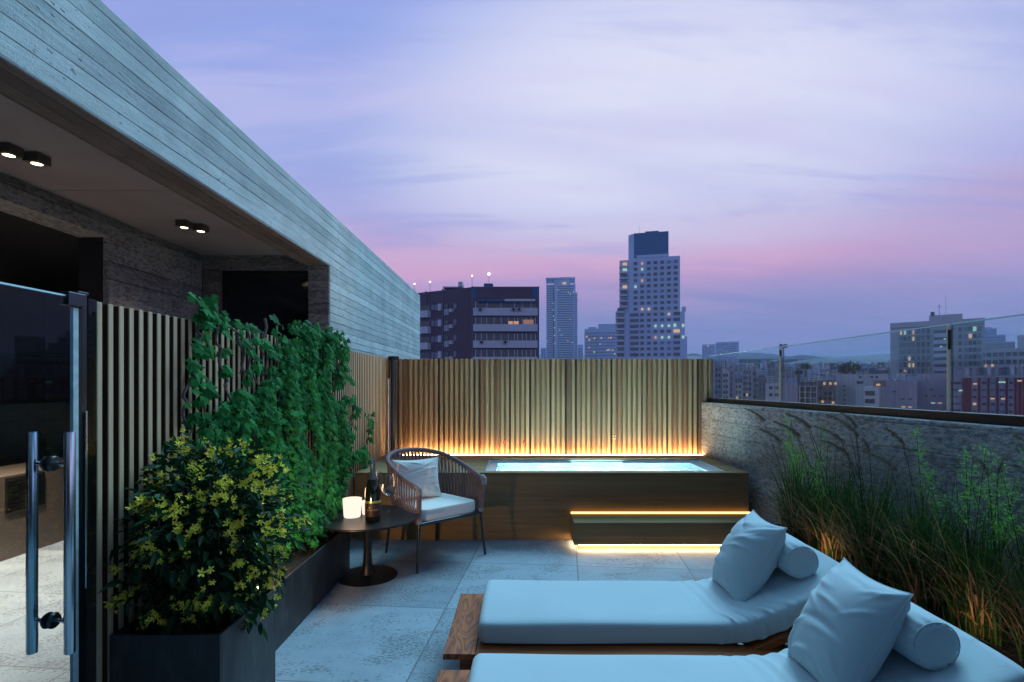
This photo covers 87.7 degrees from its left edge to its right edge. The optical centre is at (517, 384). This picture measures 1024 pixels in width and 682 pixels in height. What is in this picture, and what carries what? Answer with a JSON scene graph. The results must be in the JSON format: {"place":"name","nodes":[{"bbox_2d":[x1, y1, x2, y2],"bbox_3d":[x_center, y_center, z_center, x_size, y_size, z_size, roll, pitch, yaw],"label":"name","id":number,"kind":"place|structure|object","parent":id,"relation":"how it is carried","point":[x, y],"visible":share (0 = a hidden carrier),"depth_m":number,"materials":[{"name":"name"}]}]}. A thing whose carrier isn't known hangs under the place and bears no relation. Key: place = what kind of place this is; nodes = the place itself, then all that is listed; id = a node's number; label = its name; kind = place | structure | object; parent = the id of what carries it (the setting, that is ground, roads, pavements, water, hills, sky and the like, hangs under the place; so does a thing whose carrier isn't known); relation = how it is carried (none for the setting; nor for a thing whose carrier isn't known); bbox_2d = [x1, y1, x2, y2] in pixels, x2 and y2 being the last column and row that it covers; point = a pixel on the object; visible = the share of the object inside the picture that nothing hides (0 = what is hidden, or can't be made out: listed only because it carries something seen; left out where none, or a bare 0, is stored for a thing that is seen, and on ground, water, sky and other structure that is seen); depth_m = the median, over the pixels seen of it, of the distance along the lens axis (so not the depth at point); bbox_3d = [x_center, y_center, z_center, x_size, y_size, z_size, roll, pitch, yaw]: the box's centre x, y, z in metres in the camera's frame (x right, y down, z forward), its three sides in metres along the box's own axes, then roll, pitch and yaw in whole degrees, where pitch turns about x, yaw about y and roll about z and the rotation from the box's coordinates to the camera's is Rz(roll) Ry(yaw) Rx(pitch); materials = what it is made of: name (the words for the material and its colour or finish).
{"place":"outdoors","nodes":[
{"label":"outdoors","id":0,"kind":"place"},
{"bbox_2d":[414,273,538,358],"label":"brick apartment block","id":1,"kind":"structure","parent":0,"point":[486,321],"depth_m":92.00,"materials":[{"name":"brown brick"}]},
{"bbox_2d":[523,320,533,323],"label":"lit window","id":2,"kind":"structure","parent":1,"relation":"in","point":[524,321],"depth_m":91.83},
{"bbox_2d":[101,0,1023,356],"label":"sky","id":3,"kind":"structure","parent":0,"point":[813,170],"materials":[{"name":"purple"}]},
{"bbox_2d":[713,378,714,397],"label":"distant building","id":4,"kind":"structure","parent":0,"point":[713,387],"depth_m":185.49,"materials":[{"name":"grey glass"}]},
{"bbox_2d":[539,354,889,367],"bbox_3d":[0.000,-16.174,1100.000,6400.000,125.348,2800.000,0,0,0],"label":"ground","id":5,"kind":"structure","parent":0,"point":[869,359],"depth_m":1143.78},
{"bbox_2d":[541,348,546,358],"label":"apartment block","id":6,"kind":"structure","parent":5,"relation":"on","point":[543,353],"depth_m":519.98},
{"bbox_2d":[546,277,576,358],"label":"slim tower","id":7,"kind":"structure","parent":5,"relation":"on","point":[561,317],"depth_m":599.74,"materials":[{"name":"grey glass"}]},
{"bbox_2d":[578,345,582,358],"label":"apartment block","id":8,"kind":"structure","parent":5,"relation":"on","point":[580,351],"depth_m":519.98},
{"bbox_2d":[585,324,615,358],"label":"stepped apartment block","id":9,"kind":"structure","parent":5,"relation":"on","point":[600,342],"depth_m":448.86,"materials":[{"name":"concrete"}]},
{"bbox_2d":[616,231,686,358],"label":"tall tower","id":10,"kind":"structure","parent":5,"relation":"on","point":[650,320],"depth_m":285.00,"materials":[{"name":"grey glass"}]},
{"bbox_2d":[702,344,715,360],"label":"apartment block","id":11,"kind":"structure","parent":5,"relation":"on","point":[708,351],"depth_m":699.68,"materials":[{"name":"concrete"}]},
{"bbox_2d":[720,360,728,367],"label":"distant building","id":12,"kind":"structure","parent":5,"relation":"on","point":[724,364],"depth_m":419.91,"materials":[{"name":"grey glass"}]},
{"bbox_2d":[715,340,738,365],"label":"apartment block","id":13,"kind":"structure","parent":5,"relation":"on","point":[726,347],"depth_m":694.54,"materials":[{"name":"concrete"}]},
{"bbox_2d":[735,371,741,377],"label":"distant building","id":14,"kind":"structure","parent":5,"relation":"on","point":[738,374],"depth_m":240.11,"materials":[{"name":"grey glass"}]},
{"bbox_2d":[735,383,741,398],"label":"apartment block","id":15,"kind":"structure","parent":5,"relation":"on","point":[738,390],"depth_m":168.03,"materials":[{"name":"grey concrete"}]},
{"bbox_2d":[747,365,757,375],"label":"distant building","id":16,"kind":"structure","parent":5,"relation":"on","point":[755,368],"depth_m":319.54,"materials":[{"name":"concrete"}]},
{"bbox_2d":[753,376,758,399],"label":"apartment block","id":17,"kind":"structure","parent":5,"relation":"on","point":[755,387],"depth_m":179.99,"materials":[{"name":"grey concrete"}]},
{"bbox_2d":[758,372,765,377],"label":"apartment block","id":18,"kind":"structure","parent":5,"relation":"on","point":[762,375],"depth_m":185.95,"materials":[{"name":"grey concrete"}]},
{"bbox_2d":[759,378,766,400],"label":"distant building","id":19,"kind":"structure","parent":5,"relation":"on","point":[762,381],"depth_m":185.03,"materials":[{"name":"grey concrete"}]},
{"bbox_2d":[767,376,774,382],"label":"distant building","id":20,"kind":"structure","parent":5,"relation":"on","point":[770,379],"depth_m":184.95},
{"bbox_2d":[765,383,778,400],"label":"apartment block","id":21,"kind":"structure","parent":5,"relation":"on","point":[771,391],"depth_m":105.03,"materials":[{"name":"white concrete"}]},
{"bbox_2d":[774,371,784,382],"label":"distant building","id":22,"kind":"structure","parent":5,"relation":"on","point":[776,375],"depth_m":240.36,"materials":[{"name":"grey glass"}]},
{"bbox_2d":[776,377,785,401],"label":"distant building","id":23,"kind":"structure","parent":5,"relation":"on","point":[783,380],"depth_m":184.78,"materials":[{"name":"concrete"}]},
{"bbox_2d":[779,344,786,372],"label":"floodlight mast","id":24,"kind":"object","parent":5,"relation":"on","point":[783,354],"visible":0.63,"depth_m":259.73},
{"bbox_2d":[785,367,790,383],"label":"distant building","id":25,"kind":"structure","parent":5,"relation":"on","point":[787,372],"depth_m":240.13,"materials":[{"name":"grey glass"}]},
{"bbox_2d":[785,363,795,377],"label":"distant building","id":26,"kind":"structure","parent":5,"relation":"on","point":[792,366],"depth_m":319.76,"materials":[{"name":"grey glass"}]},
{"bbox_2d":[784,384,797,401],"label":"apartment block","id":27,"kind":"structure","parent":5,"relation":"on","point":[790,392],"depth_m":107.99,"materials":[{"name":"concrete"}]},
{"bbox_2d":[787,377,796,383],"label":"distant building","id":28,"kind":"structure","parent":5,"relation":"on","point":[792,380],"depth_m":185.29,"materials":[{"name":"concrete"}]},
{"bbox_2d":[794,369,802,383],"bbox_3d":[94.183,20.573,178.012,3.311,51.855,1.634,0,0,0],"label":"tree","id":29,"kind":"object","parent":5,"relation":"on","point":[798,373],"visible":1,"depth_m":177.72,"materials":[{"name":"green plant"}]},
{"bbox_2d":[798,362,811,377],"bbox_3d":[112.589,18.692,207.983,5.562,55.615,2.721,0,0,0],"label":"tree","id":30,"kind":"object","parent":5,"relation":"on","point":[805,366],"visible":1,"depth_m":207.63,"materials":[{"name":"green plant"}]},
{"bbox_2d":[798,382,816,403],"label":"apartment block","id":31,"kind":"structure","parent":5,"relation":"on","point":[807,392],"depth_m":109.91,"materials":[{"name":"concrete"}]},
{"bbox_2d":[817,371,826,379],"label":"apartment block","id":32,"kind":"structure","parent":5,"relation":"on","point":[823,374],"depth_m":191.93,"materials":[{"name":"concrete"}]},
{"bbox_2d":[817,380,836,404],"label":"apartment block","id":33,"kind":"structure","parent":5,"relation":"on","point":[825,391],"depth_m":114.94,"materials":[{"name":"grey concrete"}]},
{"bbox_2d":[830,370,837,377],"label":"distant building","id":34,"kind":"structure","parent":5,"relation":"on","point":[833,373],"depth_m":239.94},
{"bbox_2d":[836,362,855,373],"bbox_3d":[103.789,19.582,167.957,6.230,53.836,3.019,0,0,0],"label":"tree","id":35,"kind":"object","parent":5,"relation":"on","point":[845,368],"visible":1,"depth_m":167.51,"materials":[{"name":"green plant"}]},
{"bbox_2d":[850,363,862,373],"bbox_3d":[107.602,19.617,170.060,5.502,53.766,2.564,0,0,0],"label":"tree","id":36,"kind":"object","parent":5,"relation":"on","point":[858,367],"visible":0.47,"depth_m":169.52,"materials":[{"name":"green plant"}]},
{"bbox_2d":[869,368,875,373],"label":"distant building","id":37,"kind":"structure","parent":5,"relation":"on","point":[872,370],"depth_m":239.98,"materials":[{"name":"grey glass"}]},
{"bbox_2d":[864,380,885,406],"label":"apartment block","id":38,"kind":"structure","parent":5,"relation":"on","point":[871,396],"depth_m":104.12,"materials":[{"name":"grey concrete"}]},
{"bbox_2d":[865,391,874,395],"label":"window","id":39,"kind":"structure","parent":38,"relation":"in","point":[869,393],"depth_m":103.93,"materials":[{"name":"black glass"}]},
{"bbox_2d":[865,399,874,403],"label":"window","id":40,"kind":"structure","parent":38,"relation":"in","point":[872,401],"depth_m":103.93,"materials":[{"name":"black glass"}]},
{"bbox_2d":[877,362,883,369],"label":"distant building","id":41,"kind":"structure","parent":5,"relation":"on","point":[880,364],"depth_m":420.07,"materials":[{"name":"grey glass"}]},
{"bbox_2d":[880,380,916,408],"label":"apartment block","id":42,"kind":"structure","parent":5,"relation":"on","point":[898,393],"depth_m":111.91,"materials":[{"name":"grey concrete"}]},
{"bbox_2d":[896,372,905,379],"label":"distant building","id":43,"kind":"structure","parent":5,"relation":"on","point":[900,376],"depth_m":185.04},
{"bbox_2d":[917,373,946,410],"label":"apartment block","id":44,"kind":"structure","parent":5,"relation":"on","point":[931,391],"depth_m":112.42,"materials":[{"name":"grey concrete"}]},
{"bbox_2d":[890,312,984,375],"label":"wide apartment block","id":45,"kind":"structure","parent":5,"relation":"on","point":[918,351],"depth_m":220.04,"materials":[{"name":"concrete"}]},
{"bbox_2d":[934,330,946,333],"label":"window","id":46,"kind":"structure","parent":45,"relation":"in","point":[935,331],"depth_m":218.74,"materials":[{"name":"grey glass"}]},
{"bbox_2d":[950,375,1023,414],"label":"striped apartment block","id":47,"kind":"structure","parent":5,"relation":"on","point":[1003,394],"depth_m":100.68,"materials":[{"name":"concrete"}]},
{"bbox_2d":[985,326,996,335],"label":"apartment block","id":48,"kind":"structure","parent":5,"relation":"on","point":[989,330],"depth_m":329.71,"materials":[{"name":"concrete"}]},
{"bbox_2d":[985,335,1005,342],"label":"apartment block","id":49,"kind":"structure","parent":5,"relation":"on","point":[995,338],"depth_m":321.56,"materials":[{"name":"concrete"}]},
{"bbox_2d":[985,341,1014,348],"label":"apartment block","id":50,"kind":"structure","parent":5,"relation":"on","point":[999,345],"depth_m":313.46,"materials":[{"name":"concrete"}]},
{"bbox_2d":[983,348,1023,368],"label":"apartment block","id":51,"kind":"structure","parent":5,"relation":"on","point":[1001,358],"depth_m":191.57,"materials":[{"name":"concrete"}]},
{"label":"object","id":52,"kind":"structure","parent":5,"relation":"on","visible":0},
{"bbox_2d":[0,537,787,681],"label":"terrace floor","id":53,"kind":"structure","parent":52,"relation":"on","point":[397,628],"depth_m":3.72,"materials":[{"name":"tile"}]},
{"bbox_2d":[0,457,62,561],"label":"sideboard","id":54,"kind":"object","parent":53,"relation":"on","point":[13,510],"visible":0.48,"depth_m":4.74,"materials":[{"name":"brown wood"}]},
{"bbox_2d":[70,291,88,681],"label":"door post","id":55,"kind":"object","parent":53,"relation":"on","point":[83,499],"depth_m":2.04,"materials":[{"name":"black metal"}]},
{"bbox_2d":[0,282,85,681],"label":"glass door","id":56,"kind":"structure","parent":55,"relation":"attached to","point":[69,463],"depth_m":1.89,"materials":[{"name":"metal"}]},
{"bbox_2d":[110,589,274,681],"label":"planter box","id":57,"kind":"object","parent":53,"relation":"on","point":[233,651],"visible":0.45,"depth_m":2.15,"materials":[{"name":"concrete"}]},
{"bbox_2d":[97,423,316,642],"bbox_3d":[-1.387,0.667,2.435,0.877,0.987,0.915,0,0,0],"label":"flowering shrub","id":58,"kind":"object","parent":57,"relation":"in","point":[202,580],"visible":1,"depth_m":2.27,"materials":[{"name":"green plant"}]},
{"bbox_2d":[0,0,419,466],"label":"concrete house","id":59,"kind":"structure","parent":53,"relation":"on","point":[140,142],"depth_m":4.40,"materials":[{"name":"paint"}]},
{"bbox_2d":[0,142,23,157],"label":"ceiling downlight","id":60,"kind":"object","parent":59,"relation":"attached to","point":[8,150],"visible":1,"depth_m":3.07,"materials":[{"name":"brown metal"}]},
{"bbox_2d":[22,152,50,166],"bbox_3d":[-2.895,-1.360,3.210,0.094,0.056,0.094,0,0,0],"label":"ceiling downlight","id":61,"kind":"object","parent":59,"relation":"attached to","point":[37,159],"visible":0.96,"depth_m":3.18,"materials":[{"name":"brown metal"}]},
{"bbox_2d":[175,220,192,228],"bbox_3d":[-2.820,-1.360,4.510,0.094,0.056,0.094,0,0,0],"label":"ceiling downlight","id":62,"kind":"object","parent":59,"relation":"attached to","point":[184,224],"visible":1,"depth_m":4.47,"materials":[{"name":"brown metal"}]},
{"bbox_2d":[192,224,208,232],"bbox_3d":[-2.745,-1.360,4.620,0.094,0.056,0.094,0,0,0],"label":"ceiling downlight","id":63,"kind":"object","parent":59,"relation":"attached to","point":[201,228],"visible":1,"depth_m":4.58,"materials":[{"name":"brown metal"}]},
{"bbox_2d":[222,271,307,339],"bbox_3d":[-2.710,0.131,5.800,0.975,2.739,0.060,0,0,0],"label":"window","id":64,"kind":"structure","parent":59,"relation":"in","point":[247,296],"depth_m":5.80,"materials":[{"name":"black glass"}]},
{"bbox_2d":[87,302,387,681],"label":"slatted fence","id":65,"kind":"object","parent":53,"relation":"on","point":[138,374],"visible":0.33,"depth_m":2.33,"materials":[{"name":"brown wood"}]},
{"bbox_2d":[246,531,349,650],"bbox_3d":[-1.480,1.317,3.495,0.240,0.365,1.670,0,0,0],"label":"planter box","id":66,"kind":"object","parent":53,"relation":"on","point":[312,577],"visible":0.38,"depth_m":3.53,"materials":[{"name":"concrete"}]},
{"bbox_2d":[181,292,374,587],"bbox_3d":[-1.527,0.343,4.084,0.278,1.692,3.205,0,0,0],"label":"ivy","id":67,"kind":"object","parent":66,"relation":"in","point":[314,402],"visible":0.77,"depth_m":3.67,"materials":[{"name":"green plant"}]},
{"bbox_2d":[320,505,418,586],"bbox_3d":[-1.177,1.267,4.190,0.800,0.466,0.800,0,0,0],"label":"side table","id":68,"kind":"object","parent":53,"relation":"on","point":[367,573],"visible":0.77,"depth_m":4.12,"materials":[{"name":"black metal"}]},
{"bbox_2d":[343,496,361,518],"bbox_3d":[-1.294,0.962,4.180,0.146,0.143,0.146,0,0,0],"label":"candle","id":69,"kind":"object","parent":68,"relation":"on","point":[352,507],"visible":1,"depth_m":4.12,"materials":[{"name":"white wax"}]},
{"bbox_2d":[362,500,364,514],"bbox_3d":[-1.195,0.981,4.270,0.104,0.105,0.104,0,0,0],"label":"candle","id":70,"kind":"object","parent":68,"relation":"on","point":[363,507],"visible":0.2,"depth_m":4.23,"materials":[{"name":"white wax"}]},
{"bbox_2d":[365,459,380,521],"bbox_3d":[-1.100,0.799,4.060,0.119,0.468,0.120,0,0,0],"label":"wine bottle","id":71,"kind":"object","parent":68,"relation":"on","point":[372,501],"visible":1,"depth_m":4.02,"materials":[{"name":"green glass"}]},
{"bbox_2d":[385,447,486,573],"bbox_3d":[-0.790,1.047,4.750,0.742,0.909,0.795,0,0,-43],"label":"armchair","id":72,"kind":"object","parent":53,"relation":"on","point":[437,510],"visible":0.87,"depth_m":4.67,"materials":[{"name":"metal"}]},
{"bbox_2d":[391,457,441,500],"bbox_3d":[-0.905,0.845,4.800,0.443,0.374,0.157,0,-15,-27],"label":"scatter cushion","id":73,"kind":"object","parent":72,"relation":"on","point":[423,473],"visible":0.78,"depth_m":4.76,"materials":[{"name":"beige fabric"}]},
{"bbox_2d":[389,359,712,454],"bbox_3d":[0.422,0.588,6.571,3.995,1.824,0.042,0,0,0],"label":"slatted fence","id":74,"kind":"object","parent":53,"relation":"on","point":[545,406],"visible":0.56,"depth_m":6.55,"materials":[{"name":"brown wood"}]},
{"bbox_2d":[355,455,748,538],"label":"plunge pool","id":75,"kind":"structure","parent":53,"relation":"on","point":[535,496],"depth_m":5.17,"materials":[{"name":"brown wood"}]},
{"bbox_2d":[388,356,398,450],"bbox_3d":[-1.500,0.249,6.460,0.132,1.199,0.132,0,0,0],"label":"corner post","id":76,"kind":"object","parent":75,"relation":"on","point":[393,359],"visible":0.94,"depth_m":6.43,"materials":[{"name":"metal"}]},
{"bbox_2d":[443,544,838,669],"bbox_3d":[0.687,1.197,2.824,2.056,0.605,0.720,0,0,1],"label":"sun lounger","id":77,"kind":"object","parent":53,"relation":"on","point":[708,616],"visible":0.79,"depth_m":2.59,"materials":[{"name":"fabric"}]},
{"bbox_2d":[712,510,787,601],"bbox_3d":[1.245,0.930,2.885,0.247,0.483,0.394,30,0,0],"label":"scatter cushion","id":78,"kind":"object","parent":77,"relation":"on","point":[746,558],"visible":0.97,"depth_m":2.75,"materials":[{"name":"fabric"}]},
{"bbox_2d":[777,533,818,578],"bbox_3d":[1.431,0.891,2.855,0.183,0.184,0.380,0,0,0],"label":"bolster","id":79,"kind":"object","parent":77,"relation":"on","point":[798,559],"visible":0.69,"depth_m":2.67,"materials":[{"name":"fabric"}]},
{"bbox_2d":[570,512,749,548],"bbox_3d":[1.383,1.363,4.985,1.735,0.274,0.330,0,0,0],"label":"pool step","id":80,"kind":"object","parent":53,"relation":"on","point":[650,530],"visible":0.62,"depth_m":4.82,"materials":[{"name":"brown wood"}]},
{"bbox_2d":[436,620,1023,681],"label":"sun lounger","id":81,"kind":"object","parent":53,"relation":"on","point":[977,661],"visible":0.77,"depth_m":2.08,"materials":[{"name":"fabric"}]},
{"bbox_2d":[788,557,913,681],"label":"scatter cushion","id":82,"kind":"object","parent":81,"relation":"on","point":[848,623],"visible":1,"depth_m":1.91,"materials":[{"name":"fabric"}]},
{"bbox_2d":[893,602,960,669],"bbox_3d":[1.433,0.891,2.000,0.184,0.183,0.380,0,0,0],"label":"bolster","id":83,"kind":"object","parent":81,"relation":"on","point":[927,640],"visible":0.63,"depth_m":1.81,"materials":[{"name":"fabric"}]},
{"bbox_2d":[702,402,1023,603],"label":"parapet wall","id":84,"kind":"structure","parent":53,"relation":"on","point":[727,429],"depth_m":3.56,"materials":[{"name":"concrete"}]},
{"bbox_2d":[708,314,1023,426],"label":"glass balustrade","id":85,"kind":"object","parent":84,"relation":"on","point":[990,418],"visible":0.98,"depth_m":3.36,"materials":[{"name":"glass"}]},
{"bbox_2d":[773,524,1023,668],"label":"planter box","id":86,"kind":"object","parent":53,"relation":"on","point":[1009,652],"visible":0.01,"depth_m":2.29,"materials":[{"name":"grey metal"}]},
{"bbox_2d":[735,408,871,542],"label":"ornamental grass","id":87,"kind":"object","parent":86,"relation":"in","point":[790,523],"depth_m":3.86,"materials":[{"name":"plant"}]},
{"bbox_2d":[715,366,721,397],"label":"apartment block","id":88,"kind":"structure","parent":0,"point":[718,381],"depth_m":150.01,"materials":[{"name":"grey concrete"}]},
{"bbox_2d":[722,371,729,398],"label":"apartment block","id":89,"kind":"structure","parent":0,"point":[725,384],"depth_m":155.95,"materials":[{"name":"grey concrete"}]},
{"bbox_2d":[730,363,734,398],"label":"apartment block","id":90,"kind":"structure","parent":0,"point":[732,380],"depth_m":161.99,"materials":[{"name":"grey concrete"}]},
{"bbox_2d":[742,368,752,399],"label":"apartment block","id":91,"kind":"structure","parent":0,"point":[747,383],"depth_m":173.93,"materials":[{"name":"grey concrete"}]},
{"bbox_2d":[761,360,765,367],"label":"distant building","id":92,"kind":"structure","parent":0,"point":[763,363],"depth_m":420.03,"materials":[{"name":"grey glass"}]},
{"bbox_2d":[739,353,799,362],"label":"hill","id":93,"kind":"structure","parent":0,"point":[751,357],"depth_m":852.47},
{"bbox_2d":[767,360,774,369],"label":"distant building","id":94,"kind":"structure","parent":0,"point":[771,364],"depth_m":420.09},
{"bbox_2d":[775,355,827,362],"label":"hill","id":95,"kind":"structure","parent":0,"point":[803,357],"depth_m":983.19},
{"bbox_2d":[801,370,810,381],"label":"distant building","id":96,"kind":"structure","parent":0,"point":[808,374],"depth_m":239.53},
{"bbox_2d":[810,375,821,381],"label":"distant building","id":97,"kind":"structure","parent":0,"point":[815,378],"depth_m":185.04,"materials":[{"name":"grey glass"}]},
{"bbox_2d":[745,412,914,561],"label":"ornamental grass","id":98,"kind":"object","parent":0,"point":[818,540],"depth_m":3.48,"materials":[{"name":"plant"}]},
{"bbox_2d":[830,362,838,373],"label":"distant building","id":99,"kind":"structure","parent":0,"point":[833,366],"depth_m":319.98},
{"bbox_2d":[836,374,855,405],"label":"apartment block","id":100,"kind":"structure","parent":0,"point":[846,389],"depth_m":124.93,"materials":[{"name":"grey concrete"}]},
{"bbox_2d":[782,412,957,583],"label":"ornamental grass","id":101,"kind":"object","parent":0,"point":[853,546],"depth_m":3.09,"materials":[{"name":"plant"}]},
{"bbox_2d":[856,374,888,406],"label":"apartment block","id":102,"kind":"structure","parent":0,"point":[863,380],"depth_m":139.03,"materials":[{"name":"grey concrete"}]},
{"bbox_2d":[876,369,887,373],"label":"distant building","id":103,"kind":"structure","parent":0,"point":[883,371],"depth_m":240.08,"materials":[{"name":"grey glass"}]},
{"bbox_2d":[905,376,916,379],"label":"distant building","id":104,"kind":"structure","parent":0,"point":[910,377],"depth_m":185.12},
{"bbox_2d":[806,426,1023,611],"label":"ornamental grass","id":105,"kind":"object","parent":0,"point":[920,597],"depth_m":2.73,"materials":[{"name":"plant"}]},
{"bbox_2d":[854,444,1023,647],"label":"ornamental grass","id":106,"kind":"object","parent":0,"point":[960,621],"depth_m":2.38,"materials":[{"name":"plant"}]},
{"bbox_2d":[906,433,1023,663],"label":"ornamental grass","id":107,"kind":"object","parent":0,"point":[1019,622],"depth_m":2.17,"materials":[{"name":"plant"}]},
{"bbox_2d":[950,365,1023,376],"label":"apartment block","id":108,"kind":"structure","parent":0,"point":[982,371],"depth_m":130.89,"materials":[{"name":"concrete"}]},
{"bbox_2d":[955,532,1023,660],"bbox_3d":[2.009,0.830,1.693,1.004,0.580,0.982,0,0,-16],"label":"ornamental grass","id":109,"kind":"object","parent":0,"point":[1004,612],"depth_m":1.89,"materials":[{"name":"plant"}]},
{"bbox_2d":[1017,335,1023,347],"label":"apartment block","id":110,"kind":"structure","parent":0,"point":[1020,341],"depth_m":262.92,"materials":[{"name":"concrete"}]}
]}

